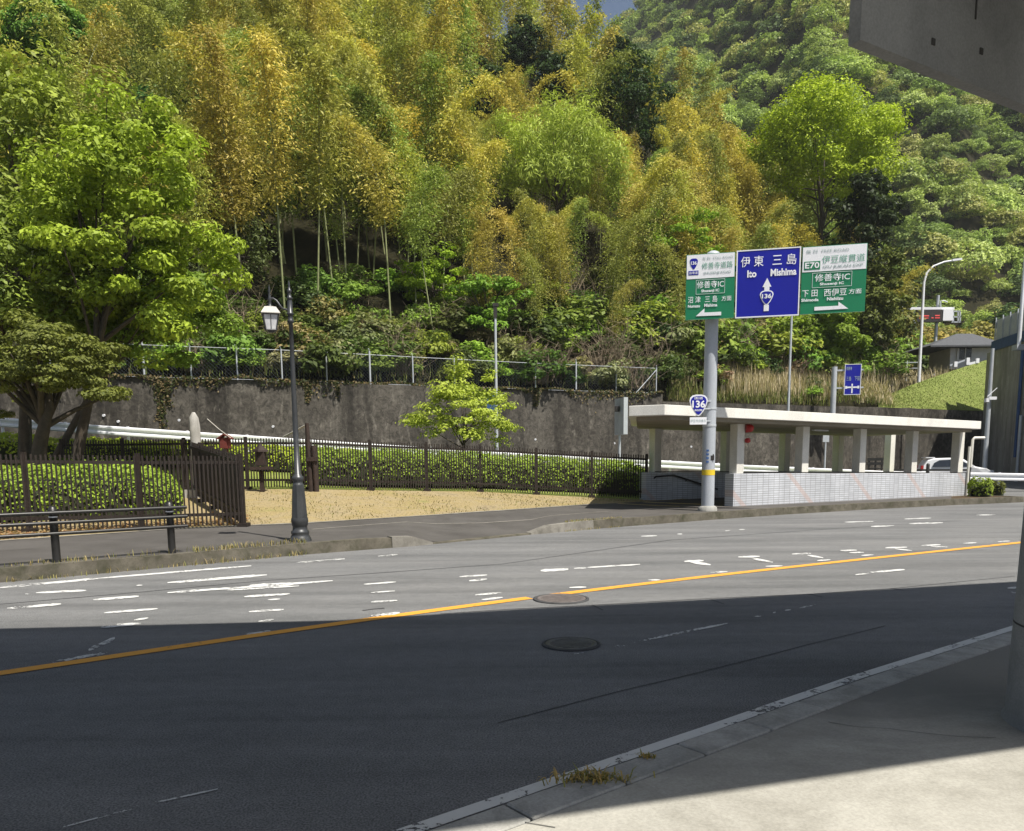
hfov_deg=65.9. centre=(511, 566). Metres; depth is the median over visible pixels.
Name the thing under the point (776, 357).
shrub
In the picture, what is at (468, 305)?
shrub
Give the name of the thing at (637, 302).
shrub
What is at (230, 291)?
dry shrub
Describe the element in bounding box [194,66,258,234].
bamboo
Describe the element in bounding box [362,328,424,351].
shrub
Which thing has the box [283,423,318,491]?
wooden post
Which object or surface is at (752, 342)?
dry shrub
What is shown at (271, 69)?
bamboo
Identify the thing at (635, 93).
evergreen tree
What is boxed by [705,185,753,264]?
bamboo
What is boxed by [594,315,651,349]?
shrub
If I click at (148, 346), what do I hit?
shrub
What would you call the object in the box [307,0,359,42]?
bamboo
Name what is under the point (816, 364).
shrub
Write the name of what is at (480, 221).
bamboo
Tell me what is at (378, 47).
bamboo
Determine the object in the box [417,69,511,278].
bamboo
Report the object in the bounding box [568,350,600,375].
dry shrub
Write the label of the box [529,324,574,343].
shrub
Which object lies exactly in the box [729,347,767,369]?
shrub
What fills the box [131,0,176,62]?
bamboo
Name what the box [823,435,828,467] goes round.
sign post
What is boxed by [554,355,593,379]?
shrub
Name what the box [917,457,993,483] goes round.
car
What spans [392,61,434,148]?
bamboo
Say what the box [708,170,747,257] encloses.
bamboo
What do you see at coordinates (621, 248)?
bamboo
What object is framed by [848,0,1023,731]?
viaduct
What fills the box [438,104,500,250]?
bamboo
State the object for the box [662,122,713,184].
bamboo
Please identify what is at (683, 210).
bamboo
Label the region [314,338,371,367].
shrub
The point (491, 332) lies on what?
shrub
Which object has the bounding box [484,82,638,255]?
tree
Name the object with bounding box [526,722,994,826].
pavement crack
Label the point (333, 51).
bamboo
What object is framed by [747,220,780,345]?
bamboo
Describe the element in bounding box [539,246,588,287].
dry shrub
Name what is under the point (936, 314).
message board
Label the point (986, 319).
hill tree
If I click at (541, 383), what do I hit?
dry shrub
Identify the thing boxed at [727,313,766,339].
shrub
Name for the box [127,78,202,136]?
broadleaf tree
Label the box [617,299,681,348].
shrub
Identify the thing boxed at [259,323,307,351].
shrub
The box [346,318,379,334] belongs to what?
shrub
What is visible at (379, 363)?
shrub
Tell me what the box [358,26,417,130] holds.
bamboo
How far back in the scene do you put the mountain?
152.84 m
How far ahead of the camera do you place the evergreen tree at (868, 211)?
54.31 m
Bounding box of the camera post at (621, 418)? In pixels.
[614,397,627,467]
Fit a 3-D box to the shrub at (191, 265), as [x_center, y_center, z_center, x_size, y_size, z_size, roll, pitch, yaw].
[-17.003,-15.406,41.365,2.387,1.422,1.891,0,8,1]
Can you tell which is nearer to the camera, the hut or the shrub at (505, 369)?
the shrub at (505, 369)
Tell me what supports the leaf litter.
on the verge
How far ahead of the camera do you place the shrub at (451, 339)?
41.51 m
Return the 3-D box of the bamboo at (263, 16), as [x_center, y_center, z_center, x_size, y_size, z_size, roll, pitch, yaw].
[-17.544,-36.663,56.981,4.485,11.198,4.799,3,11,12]
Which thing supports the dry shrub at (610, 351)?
on the hillside
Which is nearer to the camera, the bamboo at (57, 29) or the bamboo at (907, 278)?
the bamboo at (57, 29)
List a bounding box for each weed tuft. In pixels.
[537,763,654,787]
[635,749,655,758]
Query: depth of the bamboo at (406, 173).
43.55 m
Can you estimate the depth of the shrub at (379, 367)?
37.95 m
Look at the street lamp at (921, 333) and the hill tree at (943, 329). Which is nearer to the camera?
the street lamp at (921, 333)
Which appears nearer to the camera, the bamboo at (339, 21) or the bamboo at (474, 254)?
the bamboo at (474, 254)
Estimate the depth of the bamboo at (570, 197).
55.90 m
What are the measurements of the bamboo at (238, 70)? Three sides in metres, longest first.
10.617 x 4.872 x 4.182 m
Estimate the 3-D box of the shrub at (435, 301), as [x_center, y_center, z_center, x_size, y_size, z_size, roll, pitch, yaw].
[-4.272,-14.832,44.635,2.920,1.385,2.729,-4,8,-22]
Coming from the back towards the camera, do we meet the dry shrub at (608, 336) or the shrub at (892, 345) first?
the shrub at (892, 345)
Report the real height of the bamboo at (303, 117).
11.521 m
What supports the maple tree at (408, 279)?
on the hillside
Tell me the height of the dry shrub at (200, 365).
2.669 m
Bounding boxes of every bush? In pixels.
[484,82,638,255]
[966,476,993,496]
[988,479,1005,495]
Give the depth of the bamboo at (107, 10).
49.70 m
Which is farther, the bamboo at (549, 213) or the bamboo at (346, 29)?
the bamboo at (346, 29)
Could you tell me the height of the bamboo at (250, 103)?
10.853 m
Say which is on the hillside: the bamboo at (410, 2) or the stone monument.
the bamboo at (410, 2)
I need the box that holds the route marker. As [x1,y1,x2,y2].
[689,395,710,424]
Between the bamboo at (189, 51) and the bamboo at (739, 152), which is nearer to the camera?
the bamboo at (189, 51)
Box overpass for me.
[979,309,1023,481]
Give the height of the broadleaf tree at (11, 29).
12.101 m
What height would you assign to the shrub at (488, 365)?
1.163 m
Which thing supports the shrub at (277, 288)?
on the hillside
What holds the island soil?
on the road at (424, 687)
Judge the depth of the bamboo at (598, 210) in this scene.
57.58 m
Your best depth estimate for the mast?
40.95 m
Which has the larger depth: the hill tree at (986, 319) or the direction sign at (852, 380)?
the hill tree at (986, 319)
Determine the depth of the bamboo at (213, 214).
41.06 m
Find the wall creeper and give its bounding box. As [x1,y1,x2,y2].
[32,373,662,429]
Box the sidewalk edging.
[0,503,597,540]
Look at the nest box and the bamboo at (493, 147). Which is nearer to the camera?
the nest box
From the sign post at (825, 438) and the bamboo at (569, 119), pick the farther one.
the bamboo at (569, 119)
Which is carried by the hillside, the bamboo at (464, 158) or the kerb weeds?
the bamboo at (464, 158)
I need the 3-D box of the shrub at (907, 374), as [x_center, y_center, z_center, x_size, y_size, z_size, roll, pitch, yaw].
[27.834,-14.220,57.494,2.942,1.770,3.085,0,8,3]
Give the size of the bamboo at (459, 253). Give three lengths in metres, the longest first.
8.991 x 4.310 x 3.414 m
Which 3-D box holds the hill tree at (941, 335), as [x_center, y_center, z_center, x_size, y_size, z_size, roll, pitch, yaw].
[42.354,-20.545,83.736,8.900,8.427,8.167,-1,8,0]
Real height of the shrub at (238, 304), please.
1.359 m
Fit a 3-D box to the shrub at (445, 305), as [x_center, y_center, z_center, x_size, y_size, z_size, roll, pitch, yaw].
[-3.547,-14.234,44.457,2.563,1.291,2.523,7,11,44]
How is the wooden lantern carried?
on the verge
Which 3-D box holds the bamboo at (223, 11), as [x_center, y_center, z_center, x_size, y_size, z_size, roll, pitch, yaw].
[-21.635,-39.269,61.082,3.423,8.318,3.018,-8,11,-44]
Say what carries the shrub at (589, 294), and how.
on the hillside
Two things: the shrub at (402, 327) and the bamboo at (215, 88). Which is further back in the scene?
the bamboo at (215, 88)
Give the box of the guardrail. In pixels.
[0,418,1023,482]
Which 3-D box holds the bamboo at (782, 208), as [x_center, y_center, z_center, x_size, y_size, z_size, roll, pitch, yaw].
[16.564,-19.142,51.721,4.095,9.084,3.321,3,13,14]
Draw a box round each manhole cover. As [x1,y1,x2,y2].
[533,593,588,603]
[542,637,599,651]
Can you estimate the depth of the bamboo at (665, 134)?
61.12 m
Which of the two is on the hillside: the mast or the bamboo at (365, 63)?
the bamboo at (365, 63)
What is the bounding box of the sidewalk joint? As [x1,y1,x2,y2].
[317,511,607,528]
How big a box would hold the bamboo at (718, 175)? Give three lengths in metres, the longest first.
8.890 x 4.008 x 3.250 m
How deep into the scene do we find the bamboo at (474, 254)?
43.22 m
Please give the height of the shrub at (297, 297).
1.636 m
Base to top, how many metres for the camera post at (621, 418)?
3.714 m
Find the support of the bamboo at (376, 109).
on the hillside
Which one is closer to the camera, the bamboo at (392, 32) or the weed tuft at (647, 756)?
the weed tuft at (647, 756)
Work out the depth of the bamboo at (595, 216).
50.21 m
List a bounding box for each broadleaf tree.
[0,0,91,155]
[0,37,153,459]
[0,188,148,383]
[6,78,253,470]
[23,234,248,459]
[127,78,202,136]
[208,212,283,285]
[215,153,297,250]
[732,69,913,245]
[781,312,872,370]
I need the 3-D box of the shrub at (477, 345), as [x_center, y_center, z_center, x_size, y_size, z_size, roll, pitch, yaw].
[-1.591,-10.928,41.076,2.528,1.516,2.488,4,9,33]
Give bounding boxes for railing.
[930,467,970,489]
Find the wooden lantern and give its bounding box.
[249,444,272,491]
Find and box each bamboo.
[0,0,17,72]
[0,35,67,191]
[12,0,93,121]
[16,0,98,157]
[45,68,95,116]
[53,15,139,221]
[57,0,138,118]
[70,44,127,113]
[73,0,151,157]
[74,0,140,118]
[75,2,125,112]
[85,39,133,114]
[90,0,145,116]
[93,102,144,235]
[100,41,134,115]
[105,0,152,89]
[111,0,172,82]
[116,0,208,181]
[121,2,156,116]
[123,0,195,85]
[123,35,165,114]
[128,33,238,153]
[129,0,186,82]
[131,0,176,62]
[131,44,206,194]
[131,141,175,243]
[136,92,251,244]
[149,0,199,82]
[152,21,277,273]
[153,101,237,280]
[162,0,199,53]
[162,0,221,213]
[171,7,253,198]
[174,11,272,291]
[181,97,257,271]
[182,0,214,24]
[183,122,244,275]
[184,0,226,75]
[189,50,276,213]
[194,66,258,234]
[196,31,247,184]
[206,10,228,38]
[207,0,249,61]
[212,0,267,68]
[212,0,285,177]
[214,0,232,41]
[218,39,254,143]
[219,28,297,134]
[219,77,292,239]
[221,0,257,88]
[222,24,269,164]
[224,25,326,311]
[230,62,301,263]
[241,20,302,222]
[246,0,290,65]
[246,69,308,262]
[252,10,287,64]
[253,99,306,263]
[254,0,304,80]
[254,0,307,160]
[254,0,318,174]
[256,65,352,275]
[268,13,358,93]
[276,24,348,227]
[279,42,370,325]
[280,101,346,297]
[283,0,339,163]
[287,0,327,61]
[291,39,368,260]
[297,89,380,304]
[299,106,378,277]
[302,0,381,93]
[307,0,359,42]
[317,111,411,317]
[318,78,351,241]
[320,23,404,225]
[322,15,362,83]
[323,39,348,92]
[328,3,378,43]
[332,4,393,99]
[332,82,389,264]
[334,77,436,292]
[341,79,380,267]
[344,52,410,278]
[347,0,400,67]
[352,38,403,193]
[355,105,417,253]
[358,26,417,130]
[366,108,427,272]
[367,0,432,92]
[367,130,444,313]
[370,43,393,73]
[373,8,424,106]
[376,0,433,125]
[377,0,439,163]
[386,0,448,103]
[386,102,435,235]
[387,161,457,329]
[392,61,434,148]
[398,0,474,200]
[399,45,460,263]
[403,23,471,136]
[407,69,478,241]
[411,63,462,230]
[411,65,472,257]
[413,53,479,165]
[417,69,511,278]
[420,163,482,302]
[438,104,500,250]
[438,119,494,269]
[439,0,488,116]
[439,139,497,273]
[440,161,484,298]
[442,137,512,266]
[450,138,511,246]
[455,116,490,198]
[457,219,506,336]
[461,206,506,325]
[464,111,498,202]
[469,69,519,160]
[472,72,530,206]
[472,108,509,163]
[478,113,492,141]
[484,205,532,335]
[489,71,550,223]
[504,207,525,262]
[510,185,552,286]
[511,247,553,341]
[516,194,570,312]
[517,211,561,302]
[519,203,547,281]
[522,103,559,212]
[527,113,579,232]
[535,213,585,310]
[542,205,580,290]
[549,115,611,227]
[551,195,587,260]
[558,194,590,292]
[565,45,644,220]
[572,131,624,246]
[572,150,617,262]
[578,211,635,286]
[582,144,613,247]
[589,219,639,297]
[591,209,651,322]
[600,144,637,273]
[602,147,636,202]
[603,181,652,292]
[603,278,645,337]
[607,145,645,217]
[612,129,655,232]
[614,151,676,301]
[615,163,674,279]
[620,185,682,307]
[637,147,672,209]
[644,126,703,267]
[646,148,670,231]
[646,238,685,352]
[649,124,675,187]
[655,216,706,300]
[659,197,713,253]
[660,137,691,267]
[661,148,724,253]
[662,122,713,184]
[664,181,705,267]
[665,165,711,293]
[669,127,719,268]
[693,124,740,248]
[694,125,745,252]
[695,148,736,224]
[698,176,731,247]
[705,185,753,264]
[705,203,754,297]
[706,126,751,231]
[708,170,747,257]
[712,156,756,250]
[716,224,746,300]
[724,150,769,249]
[728,143,774,227]
[733,160,768,249]
[742,199,802,319]
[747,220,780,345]
[753,190,774,248]
[756,196,792,247]
[759,207,799,246]
[760,175,818,246]
[761,191,796,247]
[763,220,788,317]
[782,240,821,320]
[791,220,827,246]
[837,225,876,268]
[885,262,938,348]
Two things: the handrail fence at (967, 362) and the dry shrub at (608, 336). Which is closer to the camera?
the dry shrub at (608, 336)
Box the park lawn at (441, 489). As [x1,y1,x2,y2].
[2,440,638,499]
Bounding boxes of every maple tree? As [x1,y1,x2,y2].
[0,308,132,478]
[306,279,392,319]
[392,241,473,310]
[395,352,524,458]
[440,273,535,339]
[630,207,727,297]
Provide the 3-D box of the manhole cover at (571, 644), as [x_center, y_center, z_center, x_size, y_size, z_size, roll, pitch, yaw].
[0.517,0.678,6.899,0.510,0.015,0.510,-1,8,0]
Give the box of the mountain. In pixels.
[562,0,1023,330]
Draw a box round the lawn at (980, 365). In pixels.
[878,360,986,410]
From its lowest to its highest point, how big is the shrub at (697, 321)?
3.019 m
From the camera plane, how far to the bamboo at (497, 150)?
49.40 m
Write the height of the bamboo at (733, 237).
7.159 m
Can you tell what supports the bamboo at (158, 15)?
on the hillside
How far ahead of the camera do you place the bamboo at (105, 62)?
45.49 m
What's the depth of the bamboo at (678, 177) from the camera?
49.32 m
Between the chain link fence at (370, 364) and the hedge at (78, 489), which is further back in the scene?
the chain link fence at (370, 364)
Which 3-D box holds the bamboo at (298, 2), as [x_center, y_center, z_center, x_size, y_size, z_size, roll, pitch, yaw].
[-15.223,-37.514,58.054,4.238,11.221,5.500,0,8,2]
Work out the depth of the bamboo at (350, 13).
60.84 m
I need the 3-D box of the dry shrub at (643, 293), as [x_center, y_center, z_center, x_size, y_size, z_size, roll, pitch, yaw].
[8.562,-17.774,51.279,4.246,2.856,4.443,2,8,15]
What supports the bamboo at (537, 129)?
on the hillside
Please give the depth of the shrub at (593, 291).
49.68 m
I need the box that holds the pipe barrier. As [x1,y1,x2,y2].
[0,501,187,562]
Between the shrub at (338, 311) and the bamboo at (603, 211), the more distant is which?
the bamboo at (603, 211)
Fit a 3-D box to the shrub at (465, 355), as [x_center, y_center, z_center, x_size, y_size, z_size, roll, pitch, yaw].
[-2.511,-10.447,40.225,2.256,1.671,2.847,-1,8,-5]
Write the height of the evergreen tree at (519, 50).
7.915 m
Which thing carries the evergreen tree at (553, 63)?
on the hillside
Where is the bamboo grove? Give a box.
[81,0,882,272]
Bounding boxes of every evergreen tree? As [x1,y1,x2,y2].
[466,55,517,125]
[498,14,554,97]
[534,49,578,112]
[574,43,676,182]
[598,31,638,119]
[824,166,906,325]
[851,246,914,371]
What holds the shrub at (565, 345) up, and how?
on the hillside
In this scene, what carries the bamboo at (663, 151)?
on the hillside
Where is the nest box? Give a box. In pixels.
[216,434,233,451]
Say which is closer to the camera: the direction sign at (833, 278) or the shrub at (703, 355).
the direction sign at (833, 278)
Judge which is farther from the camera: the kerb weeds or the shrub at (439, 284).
the shrub at (439, 284)
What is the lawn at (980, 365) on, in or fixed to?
on the hillside
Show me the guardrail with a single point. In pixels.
(128, 431)
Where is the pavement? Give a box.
[507,645,1023,830]
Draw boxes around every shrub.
[116,337,173,356]
[144,340,217,368]
[160,326,221,372]
[186,261,209,279]
[189,255,244,297]
[189,328,236,353]
[200,325,268,364]
[216,349,265,369]
[219,295,266,319]
[223,283,274,333]
[238,305,279,331]
[245,311,300,354]
[249,331,289,352]
[258,307,321,334]
[258,349,310,370]
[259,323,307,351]
[260,275,303,296]
[272,282,343,310]
[272,319,335,354]
[273,263,342,294]
[287,328,360,378]
[297,295,353,324]
[298,302,342,328]
[309,356,338,370]
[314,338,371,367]
[321,316,389,343]
[326,263,373,291]
[336,309,400,337]
[338,314,362,326]
[340,335,372,367]
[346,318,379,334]
[349,296,386,318]
[351,340,383,362]
[356,340,404,364]
[356,357,394,372]
[357,318,430,370]
[357,343,397,373]
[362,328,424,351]
[368,268,414,293]
[368,310,433,340]
[368,319,404,334]
[376,346,424,372]
[379,338,432,375]
[381,314,424,338]
[387,320,426,341]
[388,316,406,328]
[392,346,425,364]
[395,324,455,357]
[399,302,441,329]
[404,290,472,336]
[416,281,451,291]
[417,295,460,309]
[417,328,451,352]
[420,303,474,334]
[420,334,457,357]
[428,330,459,343]
[436,302,470,315]
[436,358,481,379]
[438,340,460,356]
[441,345,480,373]
[442,301,491,327]
[457,340,500,364]
[464,324,500,342]
[464,359,491,378]
[467,355,503,374]
[471,333,530,366]
[477,326,503,338]
[480,355,514,377]
[486,322,541,364]
[491,277,509,294]
[503,335,550,356]
[503,341,560,384]
[506,307,587,344]
[507,329,563,355]
[509,348,588,383]
[521,337,577,382]
[523,306,574,323]
[524,294,611,332]
[525,279,570,293]
[525,287,579,318]
[529,266,594,300]
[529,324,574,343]
[536,321,589,344]
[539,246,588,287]
[542,336,582,353]
[542,341,584,380]
[553,322,576,336]
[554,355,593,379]
[558,320,651,366]
[564,288,626,317]
[565,272,621,327]
[565,272,635,314]
[567,332,597,358]
[568,310,655,374]
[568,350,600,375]
[569,315,612,341]
[577,289,619,298]
[579,264,612,287]
[583,334,633,361]
[585,357,632,389]
[587,338,630,371]
[589,316,638,344]
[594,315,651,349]
[594,353,642,371]
[599,316,692,374]
[600,339,647,368]
[602,372,632,383]
[603,302,641,315]
[603,308,629,329]
[607,352,662,389]
[608,307,666,335]
[611,288,651,306]
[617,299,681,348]
[622,272,670,304]
[622,350,656,372]
[627,259,685,285]
[628,312,682,335]
[629,300,690,340]
[633,352,686,381]
[636,309,699,346]
[637,272,673,293]
[644,290,703,345]
[645,293,700,325]
[647,277,685,299]
[652,350,678,365]
[655,272,735,304]
[658,289,725,327]
[659,318,750,364]
[670,304,704,332]
[674,358,703,375]
[681,340,731,368]
[682,315,754,350]
[688,316,759,362]
[691,364,729,384]
[693,338,760,368]
[694,364,734,384]
[701,321,765,359]
[703,317,770,366]
[724,318,761,349]
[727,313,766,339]
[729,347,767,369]
[732,328,759,353]
[743,350,783,373]
[749,318,779,341]
[750,325,823,356]
[753,316,805,353]
[758,314,818,362]
[767,350,802,359]
[769,348,819,360]
[776,354,814,374]
[777,337,844,372]
[777,352,814,381]
[799,384,823,398]
[800,374,822,388]
[809,354,849,375]
[847,357,871,371]
[848,314,872,333]
[851,333,895,365]
[857,351,912,375]
[858,341,909,376]
[881,337,898,351]
[890,338,907,352]
[894,364,916,378]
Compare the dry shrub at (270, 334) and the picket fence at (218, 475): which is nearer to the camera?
the picket fence at (218, 475)
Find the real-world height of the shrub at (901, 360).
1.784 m
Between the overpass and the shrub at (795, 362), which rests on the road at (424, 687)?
the overpass
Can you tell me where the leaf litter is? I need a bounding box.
[0,511,249,538]
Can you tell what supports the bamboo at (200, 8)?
on the hillside
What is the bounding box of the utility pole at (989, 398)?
[982,348,996,467]
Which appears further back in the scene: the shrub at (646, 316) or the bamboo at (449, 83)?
the bamboo at (449, 83)
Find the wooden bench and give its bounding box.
[867,458,883,470]
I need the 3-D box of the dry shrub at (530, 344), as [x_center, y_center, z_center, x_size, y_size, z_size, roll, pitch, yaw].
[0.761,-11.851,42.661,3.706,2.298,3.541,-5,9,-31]
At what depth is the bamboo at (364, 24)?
58.25 m
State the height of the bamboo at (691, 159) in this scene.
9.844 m
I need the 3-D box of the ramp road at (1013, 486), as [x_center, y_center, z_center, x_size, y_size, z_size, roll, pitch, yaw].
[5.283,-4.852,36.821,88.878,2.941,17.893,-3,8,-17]
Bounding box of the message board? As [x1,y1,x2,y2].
[902,295,960,375]
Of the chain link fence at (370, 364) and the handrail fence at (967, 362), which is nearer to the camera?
the chain link fence at (370, 364)
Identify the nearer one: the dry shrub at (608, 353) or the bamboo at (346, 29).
the dry shrub at (608, 353)
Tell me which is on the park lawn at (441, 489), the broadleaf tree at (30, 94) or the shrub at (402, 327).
the broadleaf tree at (30, 94)
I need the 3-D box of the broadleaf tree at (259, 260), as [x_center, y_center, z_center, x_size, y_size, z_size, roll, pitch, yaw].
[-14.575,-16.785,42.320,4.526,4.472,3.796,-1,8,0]
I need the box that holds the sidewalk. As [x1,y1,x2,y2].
[0,496,950,566]
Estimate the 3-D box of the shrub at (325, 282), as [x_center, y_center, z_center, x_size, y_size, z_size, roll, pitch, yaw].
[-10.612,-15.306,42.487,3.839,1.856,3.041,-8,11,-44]
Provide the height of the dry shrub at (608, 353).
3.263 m
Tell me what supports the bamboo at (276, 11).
on the hillside
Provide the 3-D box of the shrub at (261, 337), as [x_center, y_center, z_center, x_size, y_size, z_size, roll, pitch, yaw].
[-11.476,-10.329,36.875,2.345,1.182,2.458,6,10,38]
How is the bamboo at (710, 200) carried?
on the hillside
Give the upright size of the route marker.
0.775 m
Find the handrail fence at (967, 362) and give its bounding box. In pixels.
[950,358,979,366]
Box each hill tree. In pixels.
[778,225,852,275]
[858,275,925,344]
[899,330,928,377]
[901,330,948,364]
[908,324,933,341]
[910,355,943,377]
[914,323,954,339]
[917,325,966,335]
[939,319,996,339]
[966,313,999,329]
[969,302,1019,334]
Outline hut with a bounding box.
[900,334,993,373]
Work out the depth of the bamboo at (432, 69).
46.46 m
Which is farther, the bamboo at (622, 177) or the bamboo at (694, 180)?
the bamboo at (622, 177)
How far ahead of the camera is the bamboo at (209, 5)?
58.08 m
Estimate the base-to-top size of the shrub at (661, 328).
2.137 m
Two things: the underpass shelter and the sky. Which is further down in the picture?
the underpass shelter
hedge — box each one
[0,431,356,472]
[0,454,133,478]
[0,460,183,522]
[288,445,644,494]
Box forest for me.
[604,0,1023,329]
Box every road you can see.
[0,491,1023,830]
[985,480,1023,490]
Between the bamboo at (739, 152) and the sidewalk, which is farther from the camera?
the bamboo at (739, 152)
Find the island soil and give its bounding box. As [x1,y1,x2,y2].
[951,495,1007,498]
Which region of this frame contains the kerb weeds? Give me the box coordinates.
[4,516,621,581]
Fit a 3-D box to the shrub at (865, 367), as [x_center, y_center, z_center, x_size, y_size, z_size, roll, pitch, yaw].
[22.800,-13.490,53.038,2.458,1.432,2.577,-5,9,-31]
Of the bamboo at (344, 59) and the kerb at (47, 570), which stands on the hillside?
the bamboo at (344, 59)
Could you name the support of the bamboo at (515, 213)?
on the hillside
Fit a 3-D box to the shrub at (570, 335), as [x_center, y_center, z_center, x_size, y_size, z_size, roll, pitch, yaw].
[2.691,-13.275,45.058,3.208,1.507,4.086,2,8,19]
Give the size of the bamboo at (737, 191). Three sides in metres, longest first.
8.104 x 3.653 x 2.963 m
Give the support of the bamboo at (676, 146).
on the hillside
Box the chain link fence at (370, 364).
[15,343,656,393]
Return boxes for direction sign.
[685,243,867,510]
[830,364,863,413]
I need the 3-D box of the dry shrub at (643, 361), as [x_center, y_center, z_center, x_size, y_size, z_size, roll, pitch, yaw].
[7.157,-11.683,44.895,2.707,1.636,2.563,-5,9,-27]
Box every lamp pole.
[487,303,498,449]
[1011,258,1023,350]
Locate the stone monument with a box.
[184,412,200,497]
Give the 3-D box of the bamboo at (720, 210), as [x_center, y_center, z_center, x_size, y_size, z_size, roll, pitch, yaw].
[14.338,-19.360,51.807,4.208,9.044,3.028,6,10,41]
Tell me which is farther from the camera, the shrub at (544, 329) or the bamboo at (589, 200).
the bamboo at (589, 200)
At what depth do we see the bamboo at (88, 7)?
53.77 m
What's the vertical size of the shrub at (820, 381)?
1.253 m
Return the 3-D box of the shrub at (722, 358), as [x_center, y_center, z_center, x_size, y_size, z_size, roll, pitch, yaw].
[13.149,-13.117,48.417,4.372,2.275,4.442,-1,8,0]
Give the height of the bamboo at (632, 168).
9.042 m
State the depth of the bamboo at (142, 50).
51.66 m
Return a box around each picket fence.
[0,440,250,532]
[59,437,647,497]
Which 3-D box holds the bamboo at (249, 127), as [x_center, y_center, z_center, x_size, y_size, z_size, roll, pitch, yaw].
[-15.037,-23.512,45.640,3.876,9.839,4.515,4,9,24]
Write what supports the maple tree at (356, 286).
on the hillside
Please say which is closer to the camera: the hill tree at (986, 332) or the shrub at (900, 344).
the shrub at (900, 344)
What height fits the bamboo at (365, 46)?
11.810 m
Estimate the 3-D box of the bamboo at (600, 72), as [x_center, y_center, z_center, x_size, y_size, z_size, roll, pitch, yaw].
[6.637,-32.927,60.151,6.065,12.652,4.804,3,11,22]
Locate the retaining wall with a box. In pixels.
[0,377,982,473]
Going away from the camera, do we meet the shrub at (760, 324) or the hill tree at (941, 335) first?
the shrub at (760, 324)
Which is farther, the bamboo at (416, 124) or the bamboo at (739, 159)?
the bamboo at (739, 159)
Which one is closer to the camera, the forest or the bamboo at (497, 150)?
the bamboo at (497, 150)
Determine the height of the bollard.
1.326 m
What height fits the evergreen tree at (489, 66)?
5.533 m
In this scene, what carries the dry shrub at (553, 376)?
on the hillside
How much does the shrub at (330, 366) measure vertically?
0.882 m
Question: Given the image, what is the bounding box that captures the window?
[956,348,971,360]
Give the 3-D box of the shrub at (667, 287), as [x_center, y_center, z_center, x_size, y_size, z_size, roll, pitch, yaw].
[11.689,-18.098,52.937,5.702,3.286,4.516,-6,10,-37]
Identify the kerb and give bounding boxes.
[0,495,1023,581]
[430,631,1011,830]
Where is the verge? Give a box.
[0,489,724,539]
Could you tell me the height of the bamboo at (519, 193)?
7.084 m
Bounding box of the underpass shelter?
[629,405,984,506]
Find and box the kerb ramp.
[387,520,593,547]
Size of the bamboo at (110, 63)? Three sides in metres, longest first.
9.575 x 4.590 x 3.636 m
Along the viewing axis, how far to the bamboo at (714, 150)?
53.73 m
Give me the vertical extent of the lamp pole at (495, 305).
7.488 m
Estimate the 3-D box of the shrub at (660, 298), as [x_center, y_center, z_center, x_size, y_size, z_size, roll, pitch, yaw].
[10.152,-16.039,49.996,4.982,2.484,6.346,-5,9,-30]
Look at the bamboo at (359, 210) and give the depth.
45.86 m
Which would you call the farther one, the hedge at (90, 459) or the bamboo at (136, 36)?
the bamboo at (136, 36)
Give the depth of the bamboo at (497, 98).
60.20 m
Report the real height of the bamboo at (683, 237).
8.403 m
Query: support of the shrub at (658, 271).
on the hillside
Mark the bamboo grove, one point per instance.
(486, 14)
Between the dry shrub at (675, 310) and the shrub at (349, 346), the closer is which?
the shrub at (349, 346)
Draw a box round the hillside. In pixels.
[0,1,968,410]
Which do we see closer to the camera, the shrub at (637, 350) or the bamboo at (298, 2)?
the shrub at (637, 350)
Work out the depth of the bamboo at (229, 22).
55.35 m
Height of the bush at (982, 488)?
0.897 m
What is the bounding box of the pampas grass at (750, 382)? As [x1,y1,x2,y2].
[672,347,953,405]
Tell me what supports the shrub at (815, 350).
on the hillside
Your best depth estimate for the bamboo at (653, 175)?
49.39 m
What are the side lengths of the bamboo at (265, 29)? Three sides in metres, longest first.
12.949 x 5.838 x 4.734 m
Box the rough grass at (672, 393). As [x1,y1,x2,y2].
[119,348,897,407]
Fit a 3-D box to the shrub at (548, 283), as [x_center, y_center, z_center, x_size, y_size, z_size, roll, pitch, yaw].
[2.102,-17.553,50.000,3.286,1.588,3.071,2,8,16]
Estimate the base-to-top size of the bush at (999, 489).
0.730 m
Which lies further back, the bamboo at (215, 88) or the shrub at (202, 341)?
the bamboo at (215, 88)
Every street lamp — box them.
[261,281,311,541]
[917,258,961,382]
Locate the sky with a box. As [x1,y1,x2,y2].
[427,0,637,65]
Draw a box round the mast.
[787,316,792,410]
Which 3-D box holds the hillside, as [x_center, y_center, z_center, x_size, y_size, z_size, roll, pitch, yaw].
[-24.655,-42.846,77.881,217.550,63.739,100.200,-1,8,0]
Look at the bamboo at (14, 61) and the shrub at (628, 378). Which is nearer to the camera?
the bamboo at (14, 61)
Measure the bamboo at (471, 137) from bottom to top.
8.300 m
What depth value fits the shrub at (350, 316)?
39.90 m
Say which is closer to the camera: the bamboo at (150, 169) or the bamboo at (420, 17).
the bamboo at (150, 169)
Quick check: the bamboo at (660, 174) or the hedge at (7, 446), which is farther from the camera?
the bamboo at (660, 174)
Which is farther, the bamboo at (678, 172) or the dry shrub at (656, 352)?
the bamboo at (678, 172)
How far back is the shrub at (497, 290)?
47.88 m
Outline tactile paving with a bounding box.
[618,502,700,505]
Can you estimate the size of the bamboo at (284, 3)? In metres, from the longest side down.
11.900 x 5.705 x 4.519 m

